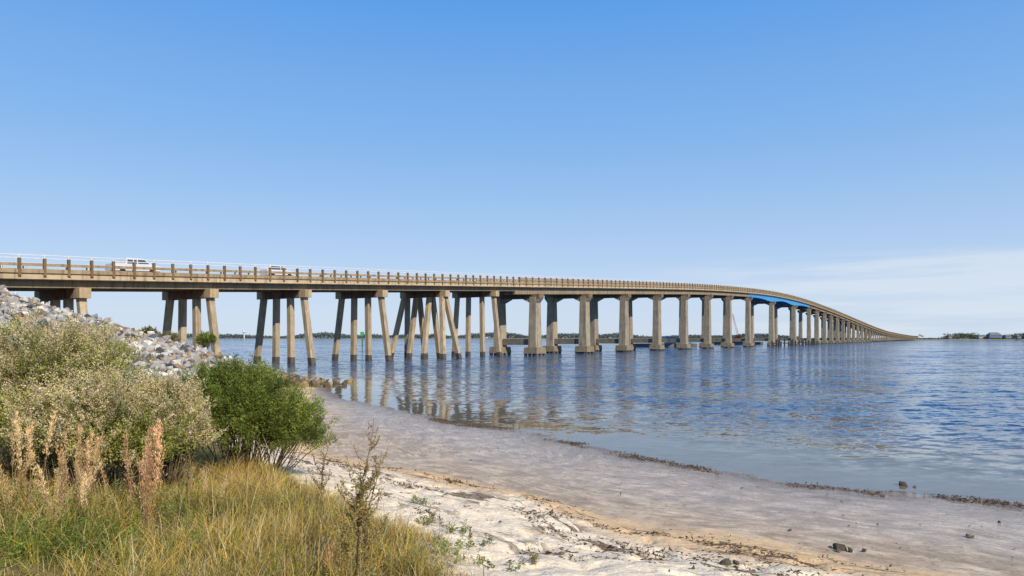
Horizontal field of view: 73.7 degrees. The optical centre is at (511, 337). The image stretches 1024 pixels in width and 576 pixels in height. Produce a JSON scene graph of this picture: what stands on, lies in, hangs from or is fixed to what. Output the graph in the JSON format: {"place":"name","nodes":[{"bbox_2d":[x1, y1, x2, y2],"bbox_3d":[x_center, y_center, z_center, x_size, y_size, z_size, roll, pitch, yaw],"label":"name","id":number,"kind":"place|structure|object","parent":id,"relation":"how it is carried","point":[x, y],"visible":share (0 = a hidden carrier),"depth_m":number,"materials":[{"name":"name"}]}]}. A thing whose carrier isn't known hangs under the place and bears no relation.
{"place":"outdoors","nodes":[
{"label":"outdoors","id":0,"kind":"place"},
{"bbox_2d":[0,455,34,521],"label":"plume grass","id":1,"kind":"object","parent":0,"point":[16,479],"depth_m":8.06,"materials":[{"name":"beige plant"}]},
{"bbox_2d":[0,410,57,516],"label":"plume grass","id":2,"kind":"object","parent":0,"point":[28,447],"depth_m":8.19,"materials":[{"name":"beige plant"}]},
{"bbox_2d":[33,461,101,538],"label":"plume grass","id":3,"kind":"object","parent":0,"point":[57,483],"depth_m":7.31,"materials":[{"name":"beige plant"}]},
{"bbox_2d":[121,417,166,535],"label":"plume grass","id":4,"kind":"object","parent":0,"point":[145,479],"depth_m":8.16,"materials":[{"name":"brown plant"}]},
{"bbox_2d":[182,465,232,529],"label":"plume grass","id":5,"kind":"object","parent":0,"point":[203,479],"depth_m":8.81,"materials":[{"name":"beige plant"}]},
{"bbox_2d":[0,333,1023,575],"bbox_3d":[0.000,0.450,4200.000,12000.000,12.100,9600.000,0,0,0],"label":"beach ground","id":6,"kind":"structure","parent":0,"point":[937,542],"depth_m":14.44,"materials":[{"name":"beige sand"}]},
{"bbox_2d":[55,423,108,516],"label":"plume grass","id":7,"kind":"object","parent":6,"relation":"on","point":[86,465],"depth_m":8.32,"materials":[{"name":"beige plant"}]},
{"bbox_2d":[0,362,192,501],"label":"flowering shrub","id":8,"kind":"object","parent":6,"relation":"on","point":[113,413],"visible":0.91,"depth_m":9.86,"materials":[{"name":"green plant"}]},
{"bbox_2d":[0,300,197,479],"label":"flowering shrub","id":9,"kind":"object","parent":6,"relation":"on","point":[20,363],"visible":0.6,"depth_m":11.12,"materials":[{"name":"green plant"}]},
{"bbox_2d":[0,498,202,571],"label":"green weeds","id":10,"kind":"object","parent":6,"relation":"on","point":[3,545],"visible":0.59,"depth_m":6.91,"materials":[{"name":"green plant"}]},
{"bbox_2d":[107,368,226,494],"bbox_3d":[-5.792,1.630,11.228,1.864,2.281,2.104,0,0,0],"label":"flowering shrub","id":11,"kind":"object","parent":6,"relation":"on","point":[197,431],"visible":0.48,"depth_m":11.11,"materials":[{"name":"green plant"}]},
{"bbox_2d":[0,285,352,387],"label":"riprap rocks","id":12,"kind":"object","parent":6,"relation":"on","point":[171,355],"visible":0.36,"depth_m":51.41,"materials":[{"name":"stone"}]},
{"bbox_2d":[139,324,161,334],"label":"shoreline shrub","id":13,"kind":"object","parent":12,"relation":"on","point":[148,328],"visible":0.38,"depth_m":58.70,"materials":[{"name":"green plant"}]},
{"bbox_2d":[161,330,180,341],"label":"shoreline shrub","id":14,"kind":"object","parent":12,"relation":"on","point":[174,337],"visible":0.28,"depth_m":59.92,"materials":[{"name":"green plant"}]},
{"bbox_2d":[194,331,218,349],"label":"shoreline shrub","id":15,"kind":"object","parent":12,"relation":"on","point":[205,338],"visible":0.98,"depth_m":60.23,"materials":[{"name":"green plant"}]},
{"bbox_2d":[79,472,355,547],"bbox_3d":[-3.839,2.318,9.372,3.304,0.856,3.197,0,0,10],"label":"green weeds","id":16,"kind":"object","parent":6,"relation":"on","point":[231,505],"visible":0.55,"depth_m":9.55,"materials":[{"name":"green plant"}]},
{"bbox_2d":[90,533,393,575],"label":"green weeds","id":17,"kind":"object","parent":6,"relation":"on","point":[194,556],"visible":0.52,"depth_m":6.79,"materials":[{"name":"green plant"}]},
{"bbox_2d":[0,428,497,575],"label":"beach grass","id":18,"kind":"structure","parent":6,"relation":"on","point":[261,478],"depth_m":7.99,"materials":[{"name":"green plant"}]},
{"bbox_2d":[159,352,339,474],"bbox_3d":[-5.412,1.670,14.161,3.647,2.746,2.505,0,0,0],"label":"green shrub","id":19,"kind":"object","parent":6,"relation":"on","point":[233,390],"visible":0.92,"depth_m":13.70,"materials":[{"name":"green plant"}]},
{"bbox_2d":[307,430,331,509],"bbox_3d":[-3.067,2.157,10.982,0.507,1.410,0.311,0,0,26],"label":"tall dry weed","id":20,"kind":"object","parent":6,"relation":"on","point":[322,479],"visible":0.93,"depth_m":10.99,"materials":[{"name":"brown plant"}]},
{"bbox_2d":[321,534,346,575],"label":"plume grass","id":21,"kind":"object","parent":6,"relation":"on","point":[330,553],"depth_m":6.88,"materials":[{"name":"brown plant"}]},
{"bbox_2d":[321,480,371,575],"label":"tall dry weed","id":22,"kind":"object","parent":6,"relation":"on","point":[347,546],"visible":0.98,"depth_m":6.89,"materials":[{"name":"brown plant"}]},
{"bbox_2d":[335,420,382,575],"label":"tall dry weed","id":23,"kind":"object","parent":6,"relation":"on","point":[360,486],"visible":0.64,"depth_m":7.19,"materials":[{"name":"brown plant"}]},
{"bbox_2d":[344,448,388,575],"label":"tall dry weed","id":24,"kind":"object","parent":6,"relation":"on","point":[364,531],"visible":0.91,"depth_m":6.99,"materials":[{"name":"brown plant"}]},
{"bbox_2d":[363,522,463,575],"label":"green weeds","id":25,"kind":"object","parent":6,"relation":"on","point":[438,536],"visible":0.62,"depth_m":8.37,"materials":[{"name":"green plant"}]},
{"bbox_2d":[411,494,427,504],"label":"sand weed","id":26,"kind":"object","parent":6,"relation":"on","point":[415,498],"visible":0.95,"depth_m":13.10,"materials":[{"name":"green plant"}]},
{"bbox_2d":[416,511,435,525],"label":"sand weed","id":27,"kind":"object","parent":6,"relation":"on","point":[429,519],"visible":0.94,"depth_m":11.49,"materials":[{"name":"green plant"}]},
{"bbox_2d":[422,535,484,562],"bbox_3d":[-0.708,2.819,9.170,0.830,0.368,0.772,0,0,27],"label":"sand weed","id":28,"kind":"object","parent":6,"relation":"on","point":[457,544],"visible":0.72,"depth_m":9.07,"materials":[{"name":"green plant"}]},
{"bbox_2d":[444,519,473,537],"bbox_3d":[-0.804,2.972,10.572,0.428,0.314,0.492,0,0,-29],"label":"sand weed","id":29,"kind":"object","parent":6,"relation":"on","point":[465,531],"visible":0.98,"depth_m":10.61,"materials":[{"name":"green plant"}]},
{"bbox_2d":[0,253,918,363],"bbox_3d":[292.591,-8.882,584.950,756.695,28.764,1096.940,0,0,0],"label":"highway bridge","id":30,"kind":"structure","parent":6,"relation":"on","point":[55,287],"depth_m":131.89,"materials":[{"name":"concrete"}]},
{"bbox_2d":[105,258,160,271],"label":"white pickup truck","id":31,"kind":"object","parent":30,"relation":"on","point":[128,263],"visible":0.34,"depth_m":84.37,"materials":[{"name":"paint"}]},
{"bbox_2d":[260,265,293,275],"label":"white suv","id":32,"kind":"object","parent":30,"relation":"on","point":[274,269],"visible":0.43,"depth_m":101.71,"materials":[{"name":"paint"}]},
{"bbox_2d":[468,533,493,546],"bbox_3d":[-0.457,3.038,10.208,0.477,0.190,0.184,0,0,-35],"label":"sand weed","id":33,"kind":"object","parent":6,"relation":"on","point":[483,540],"visible":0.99,"depth_m":10.20,"materials":[{"name":"green plant"}]},
{"bbox_2d":[475,548,520,572],"bbox_3d":[-0.183,2.910,8.877,0.622,0.269,0.396,0,0,0],"label":"sand weed","id":34,"kind":"object","parent":6,"relation":"on","point":[491,564],"visible":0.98,"depth_m":8.88,"materials":[{"name":"green plant"}]},
{"bbox_2d":[518,547,539,564],"bbox_3d":[0.230,2.965,9.219,0.350,0.243,0.197,0,0,-21],"label":"sand weed","id":35,"kind":"object","parent":6,"relation":"on","point":[533,558],"visible":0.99,"depth_m":9.25,"materials":[{"name":"green plant"}]},
{"bbox_2d":[105,412,1023,575],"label":"seaweed wrack","id":36,"kind":"object","parent":6,"relation":"on","point":[1004,503],"visible":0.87,"depth_m":12.99,"materials":[{"name":"brown plant"}]},
{"bbox_2d":[719,558,739,567],"bbox_3d":[3.257,3.455,10.438,0.426,0.144,0.301,0,0,20],"label":"beach stone","id":37,"kind":"object","parent":6,"relation":"on","point":[726,561],"visible":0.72,"depth_m":10.38,"materials":[{"name":"grey stone"}]},
{"bbox_2d":[833,543,865,552],"bbox_3d":[5.980,3.779,12.140,0.551,0.189,0.342,0,0,0],"label":"beach stone","id":38,"kind":"object","parent":6,"relation":"on","point":[838,547],"visible":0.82,"depth_m":12.14,"materials":[{"name":"grey stone"}]},
{"bbox_2d":[899,481,915,487],"bbox_3d":[10.664,4.013,18.416,0.298,0.224,0.443,0,0,-44],"label":"beach stone","id":39,"kind":"object","parent":6,"relation":"on","point":[901,483],"visible":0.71,"depth_m":18.40,"materials":[{"name":"grey stone"}]},
{"bbox_2d":[965,534,974,538],"bbox_3d":[8.901,3.871,13.257,0.159,0.107,0.155,0,0,16],"label":"beach stone","id":40,"kind":"object","parent":6,"relation":"on","point":[969,536],"visible":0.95,"depth_m":13.23,"materials":[{"name":"grey stone"}]},
{"bbox_2d":[0,0,1023,337],"label":"sky","id":41,"kind":"structure","parent":0,"point":[863,160],"materials":[{"name":"blue"}]},
{"bbox_2d":[187,338,876,338],"bbox_3d":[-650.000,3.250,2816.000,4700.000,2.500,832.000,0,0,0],"label":"distant shore","id":42,"kind":"structure","parent":0,"point":[428,338],"depth_m":2489.99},
{"bbox_2d":[177,331,797,337],"bbox_3d":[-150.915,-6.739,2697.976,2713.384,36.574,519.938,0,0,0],"label":"distant tree line","id":43,"kind":"object","parent":42,"relation":"on","point":[325,334],"visible":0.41,"depth_m":2588.52,"materials":[{"name":"green plant"}]},
{"bbox_2d":[177,338,1023,502],"bbox_3d":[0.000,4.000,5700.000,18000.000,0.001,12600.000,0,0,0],"label":"bay water","id":44,"kind":"structure","parent":0,"point":[936,417],"depth_m":43.44,"materials":[{"name":"blue liquid"}]},
{"bbox_2d":[633,337,696,346],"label":"work barge","id":45,"kind":"object","parent":44,"relation":"on","point":[667,344],"visible":0.39,"depth_m":295.00,"materials":[{"name":"metal"}]},
{"bbox_2d":[712,314,762,344],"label":"crane barge","id":46,"kind":"object","parent":44,"relation":"on","point":[738,342],"visible":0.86,"depth_m":394.00,"materials":[{"name":"metal"}]},
{"bbox_2d":[771,339,817,345],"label":"channel fender","id":47,"kind":"object","parent":44,"relation":"in","point":[802,342],"visible":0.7,"depth_m":342.64,"materials":[{"name":"wood"}]},
{"bbox_2d":[867,339,1023,339],"bbox_3d":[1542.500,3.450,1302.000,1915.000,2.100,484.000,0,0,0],"label":"distant shore","id":48,"kind":"structure","parent":0,"point":[968,339],"depth_m":1086.44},
{"bbox_2d":[916,332,1023,338],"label":"distant tree line","id":49,"kind":"object","parent":48,"relation":"on","point":[969,336],"visible":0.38,"depth_m":1119.43,"materials":[{"name":"green plant"}]},
{"bbox_2d":[986,332,1001,334],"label":"roof","id":50,"kind":"structure","parent":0,"point":[993,333],"depth_m":1102.75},
{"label":"stilts","id":51,"kind":"object","parent":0,"visible":0},
{"bbox_2d":[986,335,1001,337],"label":"walls","id":52,"kind":"structure","parent":51,"relation":"on","point":[987,336],"depth_m":1100.50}
]}

